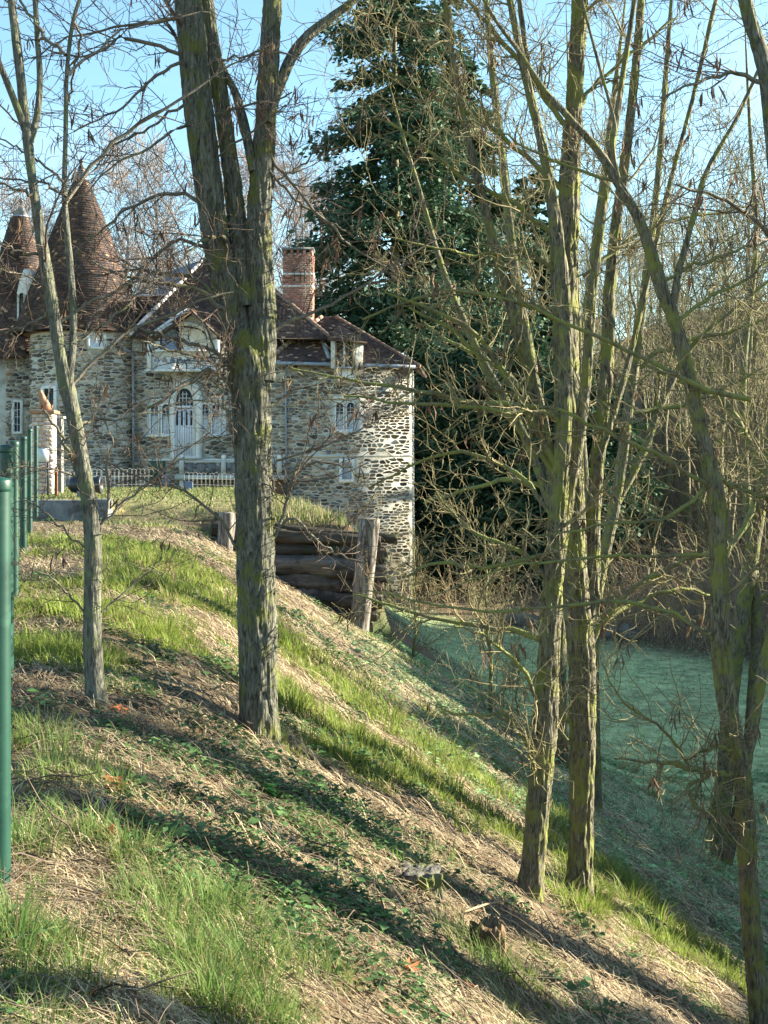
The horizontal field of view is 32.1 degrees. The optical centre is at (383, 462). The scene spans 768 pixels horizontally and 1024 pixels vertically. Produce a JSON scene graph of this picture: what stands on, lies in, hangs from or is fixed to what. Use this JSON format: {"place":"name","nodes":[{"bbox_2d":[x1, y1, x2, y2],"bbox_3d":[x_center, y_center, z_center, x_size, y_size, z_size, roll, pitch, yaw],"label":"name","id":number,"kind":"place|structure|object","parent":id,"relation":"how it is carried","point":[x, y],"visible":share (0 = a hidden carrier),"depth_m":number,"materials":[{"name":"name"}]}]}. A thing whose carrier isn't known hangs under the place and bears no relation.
{"place":"outdoors","nodes":[
{"label":"outdoors","id":0,"kind":"place"},
{"bbox_2d":[162,474,169,487],"bbox_3d":[-9.989,0.951,61.000,0.360,0.870,0.360,0,0,0],"label":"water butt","id":1,"kind":"object","parent":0,"point":[167,475],"visible":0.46,"depth_m":60.87,"materials":[{"name":"blue paint"}]},
{"bbox_2d":[19,486,358,536],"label":"terrace grass","id":2,"kind":"structure","parent":0,"point":[322,515],"depth_m":30.38,"materials":[{"name":"green plant"}]},
{"bbox_2d":[0,305,767,1023],"bbox_3d":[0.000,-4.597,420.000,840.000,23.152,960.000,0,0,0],"label":"ground","id":3,"kind":"structure","parent":0,"point":[678,655],"depth_m":16.44,"materials":[{"name":"green plant"}]},
{"bbox_2d":[0,426,38,890],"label":"green fence","id":4,"kind":"object","parent":3,"relation":"on","point":[9,496],"visible":0.91,"depth_m":4.99,"materials":[{"name":"metal"}]},
{"bbox_2d":[0,159,54,235],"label":"bare tree","id":5,"kind":"object","parent":3,"relation":"on","point":[17,193],"visible":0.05,"depth_m":100.96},
{"bbox_2d":[0,178,59,240],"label":"bare tree","id":6,"kind":"object","parent":3,"relation":"on","point":[50,224],"visible":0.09,"depth_m":95.90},
{"bbox_2d":[38,448,49,496],"bbox_3d":[-8.713,0.342,34.034,0.384,1.451,0.092,0,0,0],"label":"sign board","id":7,"kind":"object","parent":3,"relation":"on","point":[43,455],"visible":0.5,"depth_m":33.99,"materials":[{"name":"white metal"}]},
{"bbox_2d":[29,410,59,494],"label":"brick pillar","id":8,"kind":"structure","parent":3,"relation":"on","point":[40,417],"depth_m":35.98,"materials":[{"name":"brick"}]},
{"bbox_2d":[37,390,52,409],"bbox_3d":[-9.198,-1.701,36.221,0.421,0.551,0.242,0,0,0],"label":"animal statue","id":9,"kind":"object","parent":8,"relation":"on","point":[42,398],"visible":0.96,"depth_m":36.14,"materials":[{"name":"ceramic"}]},
{"bbox_2d":[54,467,57,494],"bbox_3d":[-8.490,0.586,34.535,0.075,0.966,0.070,0,0,0],"label":"rusty post","id":10,"kind":"object","parent":3,"relation":"on","point":[55,489],"visible":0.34,"depth_m":34.50,"materials":[{"name":"metal"}]},
{"bbox_2d":[57,416,65,492],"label":"gate pillar","id":11,"kind":"structure","parent":3,"relation":"on","point":[61,479],"depth_m":38.00,"materials":[{"name":"concrete"}]},
{"bbox_2d":[19,499,112,520],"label":"concrete wall","id":12,"kind":"structure","parent":3,"relation":"on","point":[60,510],"depth_m":29.85,"materials":[{"name":"grey concrete"}]},
{"bbox_2d":[66,475,102,496],"bbox_3d":[-7.427,0.606,33.000,0.880,0.617,0.616,0,0,0],"label":"cannon","id":13,"kind":"object","parent":3,"relation":"on","point":[71,483],"visible":0.54,"depth_m":32.83,"materials":[{"name":"black metal"}]},
{"bbox_2d":[48,130,152,290],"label":"bare tree","id":14,"kind":"object","parent":3,"relation":"on","point":[105,200],"visible":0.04,"depth_m":104.37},
{"bbox_2d":[64,468,152,487],"bbox_3d":[-9.314,0.582,45.001,3.398,0.806,0.008,0,0,-36],"label":"hoop fence","id":15,"kind":"object","parent":3,"relation":"on","point":[118,477],"visible":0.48,"depth_m":45.34,"materials":[{"name":"metal"}]},
{"bbox_2d":[0,0,251,709],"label":"slim tree","id":16,"kind":"object","parent":3,"relation":"on","point":[92,611],"visible":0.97,"depth_m":8.01,"materials":[{"name":"grey plant"}]},
{"bbox_2d":[91,119,193,293],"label":"bare tree","id":17,"kind":"object","parent":3,"relation":"on","point":[122,191],"visible":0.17,"depth_m":91.79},
{"bbox_2d":[98,121,199,293],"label":"bare tree","id":18,"kind":"object","parent":3,"relation":"on","point":[151,160],"visible":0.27,"depth_m":97.80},
{"bbox_2d":[184,480,192,489],"bbox_3d":[-6.315,1.086,43.025,0.288,1.063,0.070,0,0,0],"label":"information post","id":19,"kind":"object","parent":3,"relation":"on","point":[188,484],"visible":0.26,"depth_m":43.00,"materials":[{"name":"white metal"}]},
{"bbox_2d":[138,117,282,292],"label":"bare tree","id":20,"kind":"object","parent":3,"relation":"on","point":[160,204],"visible":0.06,"depth_m":93.79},
{"bbox_2d":[0,157,426,606],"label":"chateau","id":21,"kind":"structure","parent":3,"relation":"on","point":[25,383],"depth_m":63.55,"materials":[{"name":"stone"}]},
{"bbox_2d":[12,399,22,433],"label":"window","id":22,"kind":"structure","parent":21,"relation":"in","point":[17,428],"depth_m":66.88,"materials":[{"name":"wood"}]},
{"bbox_2d":[41,385,56,410],"bbox_3d":[-15.825,-1.961,63.097,0.945,3.391,0.352,0,0,20],"label":"window","id":23,"kind":"structure","parent":21,"relation":"in","point":[45,389],"depth_m":62.98,"materials":[{"name":"wood"}]},
{"bbox_2d":[87,332,106,349],"bbox_3d":[-13.553,-5.757,62.965,0.868,0.781,0.475,0,0,0],"label":"window","id":24,"kind":"structure","parent":21,"relation":"in","point":[90,341],"depth_m":62.90,"materials":[{"name":"wood"}]},
{"bbox_2d":[149,461,164,478],"bbox_3d":[-10.888,0.339,63.950,0.752,0.885,0.100,0,0,0],"label":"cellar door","id":25,"kind":"structure","parent":21,"relation":"in","point":[151,462],"depth_m":63.91,"materials":[{"name":"green paint"}]},
{"bbox_2d":[145,398,169,436],"bbox_3d":[-10.755,-2.160,63.900,1.312,1.872,0.200,0,0,0],"label":"window","id":26,"kind":"structure","parent":21,"relation":"in","point":[163,425],"depth_m":63.95,"materials":[{"name":"stone"}]},
{"bbox_2d":[170,379,202,458],"bbox_3d":[-9.465,-2.094,63.870,1.533,3.804,0.260,0,0,0],"label":"arched doorway","id":27,"kind":"structure","parent":21,"relation":"in","point":[186,436],"depth_m":63.84,"materials":[{"name":"wood"}]},
{"bbox_2d":[202,398,226,436],"bbox_3d":[-8.227,-2.160,63.900,1.386,1.872,0.200,0,0,0],"label":"window","id":28,"kind":"structure","parent":21,"relation":"in","point":[218,428],"depth_m":63.95,"materials":[{"name":"stone"}]},
{"bbox_2d":[332,396,360,433],"bbox_3d":[-1.806,-2.285,63.450,1.401,1.769,0.200,0,0,0],"label":"window","id":29,"kind":"structure","parent":21,"relation":"in","point":[350,404],"depth_m":63.50,"materials":[{"name":"wood"}]},
{"bbox_2d":[339,459,354,482],"bbox_3d":[-1.762,0.361,63.513,0.752,1.135,0.173,0,0,0],"label":"window","id":30,"kind":"structure","parent":21,"relation":"in","point":[350,474],"depth_m":63.43,"materials":[{"name":"stone"}]},
{"bbox_2d":[0,0,453,749],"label":"forked tree","id":31,"kind":"object","parent":3,"relation":"on","point":[240,262],"visible":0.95,"depth_m":8.94,"materials":[{"name":"brown plant"}]},
{"bbox_2d":[185,472,274,486],"bbox_3d":[-5.380,0.757,46.999,3.625,0.897,0.008,0,0,-34],"label":"hoop fence","id":32,"kind":"object","parent":3,"relation":"on","point":[189,478],"visible":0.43,"depth_m":46.32,"materials":[{"name":"metal"}]},
{"bbox_2d":[183,123,313,293],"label":"bare tree","id":33,"kind":"object","parent":3,"relation":"on","point":[246,192],"visible":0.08,"depth_m":102.67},
{"bbox_2d":[244,779,277,794],"bbox_3d":[-0.720,1.836,7.542,0.241,0.079,0.287,0,0,0],"label":"leafy plant","id":34,"kind":"object","parent":3,"relation":"on","point":[270,789],"visible":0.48,"depth_m":7.49,"materials":[{"name":"green plant"}]},
{"bbox_2d":[237,138,345,343],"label":"bare tree","id":35,"kind":"object","parent":3,"relation":"on","point":[304,192],"visible":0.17,"depth_m":97.11,"materials":[{"name":"brown plant"}]},
{"bbox_2d":[204,512,397,632],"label":"log retaining wall","id":36,"kind":"structure","parent":3,"relation":"on","point":[324,584],"depth_m":26.20,"materials":[{"name":"brown wood"}]},
{"bbox_2d":[298,497,339,521],"bbox_3d":[-1.603,1.200,29.669,0.793,0.917,2.585,0,0,-12],"label":"wire fence","id":37,"kind":"object","parent":3,"relation":"on","point":[319,505],"visible":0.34,"depth_m":28.99,"materials":[{"name":"grey metal"}]},
{"bbox_2d":[272,133,384,316],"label":"bare tree","id":38,"kind":"object","parent":3,"relation":"on","point":[306,235],"visible":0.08,"depth_m":98.06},
{"bbox_2d":[0,525,766,1023],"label":"leaf litter","id":39,"kind":"object","parent":3,"relation":"on","point":[454,1013],"visible":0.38,"depth_m":6.96,"materials":[{"name":"brown plant"}]},
{"bbox_2d":[0,520,767,1023],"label":"grass","id":40,"kind":"structure","parent":3,"relation":"on","point":[216,980],"depth_m":8.55,"materials":[{"name":"green plant"}]},
{"bbox_2d":[0,520,767,1023],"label":"straw","id":41,"kind":"object","parent":3,"relation":"on","point":[164,1000],"visible":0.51,"depth_m":7.84,"materials":[{"name":"beige plant"}]},
{"bbox_2d":[78,983,97,998],"bbox_3d":[-0.924,1.649,4.144,0.074,0.039,0.107,-30,6,24],"label":"fallen leaf","id":42,"kind":"object","parent":41,"relation":"on","point":[92,991],"visible":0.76,"depth_m":4.16,"materials":[{"name":"brown plant"}]},
{"bbox_2d":[86,823,113,847],"bbox_3d":[-1.190,1.582,5.625,0.133,0.055,0.183,-27,23,-6],"label":"fallen leaf","id":43,"kind":"object","parent":41,"relation":"on","point":[111,826],"visible":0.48,"depth_m":5.64,"materials":[{"name":"brown plant"}]},
{"bbox_2d":[103,774,131,789],"bbox_3d":[-1.287,1.534,6.386,0.157,0.052,0.096,18,23,-16],"label":"fallen leaf","id":44,"kind":"object","parent":41,"relation":"on","point":[119,777],"visible":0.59,"depth_m":6.40,"materials":[{"name":"orange plant"}]},
{"bbox_2d":[111,703,128,713],"bbox_3d":[-1.566,1.462,7.901,0.091,0.047,0.132,35,3,36],"label":"fallen leaf","id":45,"kind":"object","parent":41,"relation":"on","point":[118,706],"visible":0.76,"depth_m":7.92,"materials":[{"name":"orange plant"}]},
{"bbox_2d":[213,682,237,688],"bbox_3d":[-1.166,1.657,9.845,0.038,0.098,0.646,0,0,7],"label":"fallen stick","id":46,"kind":"object","parent":41,"relation":"on","point":[224,683],"visible":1,"depth_m":9.74,"materials":[{"name":"brown wood"}]},
{"bbox_2d":[404,956,419,970],"bbox_3d":[0.129,2.228,5.939,0.066,0.043,0.120,0,0,36],"label":"fallen leaf","id":47,"kind":"object","parent":41,"relation":"on","point":[412,965],"visible":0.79,"depth_m":5.95,"materials":[{"name":"plant"}]},
{"bbox_2d":[462,900,525,913],"bbox_3d":[0.689,2.646,7.947,0.034,0.372,1.355,0,0,22],"label":"fallen stick","id":48,"kind":"object","parent":41,"relation":"on","point":[479,906],"visible":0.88,"depth_m":7.76,"materials":[{"name":"beige wood"}]},
{"bbox_2d":[564,887,583,928],"bbox_3d":[1.302,3.080,9.286,0.054,0.137,1.284,0,0,2],"label":"fallen stick","id":49,"kind":"object","parent":41,"relation":"on","point":[575,905],"visible":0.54,"depth_m":9.13,"materials":[{"name":"brown wood"}]},
{"bbox_2d":[0,509,767,1023],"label":"leafy plants","id":50,"kind":"object","parent":3,"relation":"on","point":[342,843],"visible":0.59,"depth_m":7.64,"materials":[{"name":"green plant"}]},
{"bbox_2d":[0,525,767,1023],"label":"twig litter","id":51,"kind":"object","parent":3,"relation":"on","point":[128,951],"visible":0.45,"depth_m":6.76,"materials":[{"name":"brown wood"}]},
{"bbox_2d":[282,0,517,383],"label":"tall conifer","id":52,"kind":"object","parent":3,"relation":"on","point":[392,160],"visible":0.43,"depth_m":82.42,"materials":[{"name":"green plant"}]},
{"bbox_2d":[389,860,445,906],"bbox_3d":[0.169,2.368,7.399,0.323,0.264,0.358,0,0,-24],"label":"tree stump","id":53,"kind":"object","parent":3,"relation":"on","point":[430,875],"visible":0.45,"depth_m":7.31,"materials":[{"name":"grey wood"}]},
{"bbox_2d":[377,503,467,658],"bbox_3d":[0.760,2.506,27.077,2.040,3.432,1.280,0,0,18],"label":"thorn sapling","id":54,"kind":"object","parent":3,"relation":"on","point":[416,629],"visible":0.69,"depth_m":27.03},
{"bbox_2d":[414,396,496,591],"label":"dark yew","id":55,"kind":"object","parent":3,"relation":"on","point":[418,472],"visible":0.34,"depth_m":72.11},
{"bbox_2d":[389,61,552,427],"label":"tall conifer","id":56,"kind":"object","parent":3,"relation":"on","point":[493,210],"visible":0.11,"depth_m":88.64,"materials":[{"name":"green plant"}]},
{"bbox_2d":[414,343,532,591],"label":"dark yew","id":57,"kind":"object","parent":3,"relation":"on","point":[458,355],"visible":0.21,"depth_m":73.78,"materials":[{"name":"green plant"}]},
{"bbox_2d":[469,914,505,959],"bbox_3d":[0.553,2.555,6.980,0.180,0.347,0.195,0,0,45],"label":"tree stump","id":58,"kind":"object","parent":3,"relation":"on","point":[496,929],"visible":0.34,"depth_m":6.94,"materials":[{"name":"brown wood"}]},
{"bbox_2d":[443,484,536,713],"bbox_3d":[1.742,2.482,23.024,1.600,4.290,2.550,0,0,0],"label":"thorn sapling","id":59,"kind":"object","parent":3,"relation":"on","point":[489,643],"visible":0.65,"depth_m":22.83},
{"bbox_2d":[489,614,496,624],"bbox_3d":[4.589,6.807,57.318,0.560,0.645,0.569,0,0,0],"label":"rock","id":60,"kind":"object","parent":3,"relation":"on","point":[491,620],"visible":0.26,"depth_m":57.11,"materials":[{"name":"grey stone"}]},
{"bbox_2d":[417,326,590,591],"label":"dark yew","id":61,"kind":"object","parent":3,"relation":"on","point":[487,475],"visible":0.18,"depth_m":73.24,"materials":[{"name":"green plant"}]},
{"bbox_2d":[497,604,517,624],"bbox_3d":[5.426,6.692,57.454,0.999,1.258,1.183,0,0,-22],"label":"rock","id":62,"kind":"object","parent":3,"relation":"on","point":[510,617],"visible":0.2,"depth_m":57.04,"materials":[{"name":"grey stone"}]},
{"bbox_2d":[261,0,765,904],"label":"bare tree","id":63,"kind":"object","parent":3,"relation":"on","point":[541,742],"visible":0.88,"depth_m":8.87,"materials":[{"name":"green plant"}]},
{"bbox_2d":[294,0,736,770],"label":"shaded tree","id":64,"kind":"object","parent":3,"relation":"on","point":[542,486],"visible":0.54,"depth_m":20.77,"materials":[{"name":"brown plant"}]},
{"bbox_2d":[494,610,536,713],"bbox_3d":[2.916,4.585,29.880,1.530,2.574,0.960,0,0,-19],"label":"thorn sapling","id":65,"kind":"object","parent":3,"relation":"on","point":[516,701],"visible":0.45,"depth_m":29.94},
{"bbox_2d":[512,611,528,626],"bbox_3d":[5.889,6.730,56.702,0.768,0.998,0.924,0,0,-21],"label":"rock","id":66,"kind":"object","parent":3,"relation":"on","point":[517,620],"visible":0.38,"depth_m":56.38,"materials":[{"name":"grey stone"}]},
{"bbox_2d":[286,0,767,1023],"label":"leaning tree","id":67,"kind":"object","parent":3,"relation":"on","point":[740,748],"visible":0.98,"depth_m":8.55,"materials":[{"name":"brown plant"}]},
{"bbox_2d":[525,614,539,626],"bbox_3d":[6.293,6.754,56.225,0.630,0.832,0.757,0,0,-19],"label":"rock","id":68,"kind":"object","parent":3,"relation":"on","point":[535,616],"visible":0.33,"depth_m":56.01,"materials":[{"name":"grey stone"}]},
{"bbox_2d":[492,172,584,346],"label":"tall conifer","id":69,"kind":"object","parent":3,"relation":"on","point":[542,333],"visible":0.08,"depth_m":95.26,"materials":[{"name":"green plant"}]},
{"bbox_2d":[324,0,767,902],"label":"bare tree","id":70,"kind":"object","parent":3,"relation":"on","point":[582,766],"visible":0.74,"depth_m":9.77,"materials":[{"name":"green plant"}]},
{"bbox_2d":[383,601,767,890],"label":"meadow grass","id":71,"kind":"structure","parent":3,"relation":"on","point":[605,729],"depth_m":35.01,"materials":[{"name":"green plant"}]},
{"bbox_2d":[481,354,674,591],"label":"dark yew","id":72,"kind":"object","parent":3,"relation":"on","point":[612,447],"visible":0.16,"depth_m":70.58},
{"bbox_2d":[394,318,767,660],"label":"undergrowth","id":73,"kind":"object","parent":3,"relation":"on","point":[673,603],"visible":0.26,"depth_m":58.80,"materials":[{"name":"brown plant"}]},
{"bbox_2d":[578,171,603,297],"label":"tree","id":74,"kind":"object","parent":3,"relation":"on","point":[585,233],"visible":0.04,"depth_m":127.00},
{"bbox_2d":[417,0,767,813],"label":"shaded tree","id":75,"kind":"object","parent":3,"relation":"on","point":[623,476],"visible":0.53,"depth_m":16.61,"materials":[{"name":"brown plant"}]},
{"bbox_2d":[580,279,620,371],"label":"tree","id":76,"kind":"object","parent":3,"relation":"on","point":[600,313],"visible":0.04,"depth_m":114.34,"materials":[{"name":"brown plant"}]},
{"bbox_2d":[578,184,627,375],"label":"tree","id":77,"kind":"object","parent":3,"relation":"on","point":[585,284],"visible":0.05,"depth_m":101.39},
{"bbox_2d":[582,256,631,394],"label":"tree","id":78,"kind":"object","parent":3,"relation":"on","point":[601,331],"visible":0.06,"depth_m":103.60,"materials":[{"name":"brown plant"}]},
{"bbox_2d":[578,183,638,354],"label":"tree","id":79,"kind":"object","parent":3,"relation":"on","point":[587,236],"visible":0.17,"depth_m":109.46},
{"bbox_2d":[603,625,618,639],"bbox_3d":[8.955,6.746,52.365,0.711,0.804,0.750,0,0,19],"label":"rock","id":80,"kind":"object","parent":3,"relation":"on","point":[608,634],"visible":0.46,"depth_m":52.10,"materials":[{"name":"grey stone"}]},
{"bbox_2d":[594,270,632,377],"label":"tree","id":81,"kind":"object","parent":3,"relation":"on","point":[618,321],"visible":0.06,"depth_m":110.54,"materials":[{"name":"brown plant"}]},
{"bbox_2d":[579,195,656,371],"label":"tree","id":82,"kind":"object","parent":3,"relation":"on","point":[615,292],"visible":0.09,"depth_m":102.29,"materials":[{"name":"brown plant"}]},
{"bbox_2d":[583,191,660,370],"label":"tree","id":83,"kind":"object","parent":3,"relation":"on","point":[623,277],"visible":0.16,"depth_m":104.49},
{"bbox_2d":[618,622,639,640],"bbox_3d":[9.558,6.711,52.062,0.849,0.990,0.843,0,0,0],"label":"rock","id":84,"kind":"object","parent":3,"relation":"on","point":[626,629],"visible":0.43,"depth_m":51.79,"materials":[{"name":"grey stone"}]},
{"bbox_2d":[579,129,679,418],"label":"tree","id":85,"kind":"object","parent":3,"relation":"on","point":[630,289],"visible":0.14,"depth_m":98.09,"materials":[{"name":"brown plant"}]},
{"bbox_2d":[608,179,678,392],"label":"tree","id":86,"kind":"object","parent":3,"relation":"on","point":[634,262],"visible":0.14,"depth_m":118.12,"materials":[{"name":"brown plant"}]},
{"bbox_2d":[616,239,678,414],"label":"tree","id":87,"kind":"object","parent":3,"relation":"on","point":[649,299],"visible":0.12,"depth_m":102.89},
{"bbox_2d":[594,219,702,495],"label":"tree","id":88,"kind":"object","parent":3,"relation":"on","point":[646,420],"visible":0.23,"depth_m":86.86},
{"bbox_2d":[620,284,679,470],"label":"tree","id":89,"kind":"object","parent":3,"relation":"on","point":[652,351],"visible":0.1,"depth_m":94.95,"materials":[{"name":"brown plant"}]},
{"bbox_2d":[614,193,706,525],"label":"tree","id":90,"kind":"object","parent":3,"relation":"on","point":[664,448],"visible":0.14,"depth_m":82.37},
{"bbox_2d":[620,132,710,517],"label":"tree","id":91,"kind":"object","parent":3,"relation":"on","point":[654,404],"visible":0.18,"depth_m":83.96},
{"bbox_2d":[647,254,706,510],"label":"tree","id":92,"kind":"object","parent":3,"relation":"on","point":[675,483],"visible":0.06,"depth_m":83.52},
{"bbox_2d":[617,217,750,551],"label":"tree","id":93,"kind":"object","parent":3,"relation":"on","point":[687,498],"visible":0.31,"depth_m":72.71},
{"bbox_2d":[630,0,767,865],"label":"twin stem tree","id":94,"kind":"object","parent":3,"relation":"on","point":[750,598],"visible":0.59,"depth_m":20.07,"materials":[{"name":"brown plant"}]},
{"bbox_2d":[635,80,767,512],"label":"tree","id":95,"kind":"object","parent":3,"relation":"on","point":[722,328],"visible":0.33,"depth_m":64.36,"materials":[{"name":"brown plant"}]},
{"bbox_2d":[642,87,767,484],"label":"tree","id":96,"kind":"object","parent":3,"relation":"on","point":[755,415],"visible":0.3,"depth_m":59.79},
{"bbox_2d":[648,230,761,500],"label":"tree","id":97,"kind":"object","parent":3,"relation":"on","point":[699,472],"visible":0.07,"depth_m":80.64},
{"bbox_2d":[645,205,767,562],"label":"tree","id":98,"kind":"object","parent":3,"relation":"on","point":[701,524],"visible":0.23,"depth_m":69.51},
{"bbox_2d":[652,163,767,586],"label":"tree","id":99,"kind":"object","parent":3,"relation":"on","point":[730,527],"visible":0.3,"depth_m":64.20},
{"bbox_2d":[685,276,738,525],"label":"tree","id":100,"kind":"object","parent":3,"relation":"on","point":[713,377],"visible":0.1,"depth_m":78.84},
{"bbox_2d":[667,115,767,460],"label":"tree","id":101,"kind":"object","parent":3,"relation":"on","point":[760,154],"visible":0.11,"depth_m":69.32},
{"bbox_2d":[674,111,767,442],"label":"tree","id":102,"kind":"object","parent":3,"relation":"on","point":[763,276],"visible":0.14,"depth_m":63.43,"materials":[{"name":"brown plant"}]},
{"bbox_2d":[679,192,767,582],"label":"tree","id":103,"kind":"object","parent":3,"relation":"on","point":[752,487],"visible":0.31,"depth_m":60.26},
{"bbox_2d":[696,191,765,446],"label":"tree","id":104,"kind":"object","parent":3,"relation":"on","point":[713,401],"visible":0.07,"depth_m":76.31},
{"bbox_2d":[707,225,767,558],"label":"tree","id":105,"kind":"object","parent":3,"relation":"on","point":[756,352],"visible":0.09,"depth_m":68.22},
{"bbox_2d":[0,0,767,378],"label":"sky","id":106,"kind":"structure","parent":0,"point":[304,11],"materials":[{"name":"blue"}]},
{"bbox_2d":[604,0,767,256],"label":"corner branch tree","id":107,"kind":"object","parent":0,"point":[757,40],"visible":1,"depth_m":7.48,"materials":[{"name":"brown plant"}]}
]}

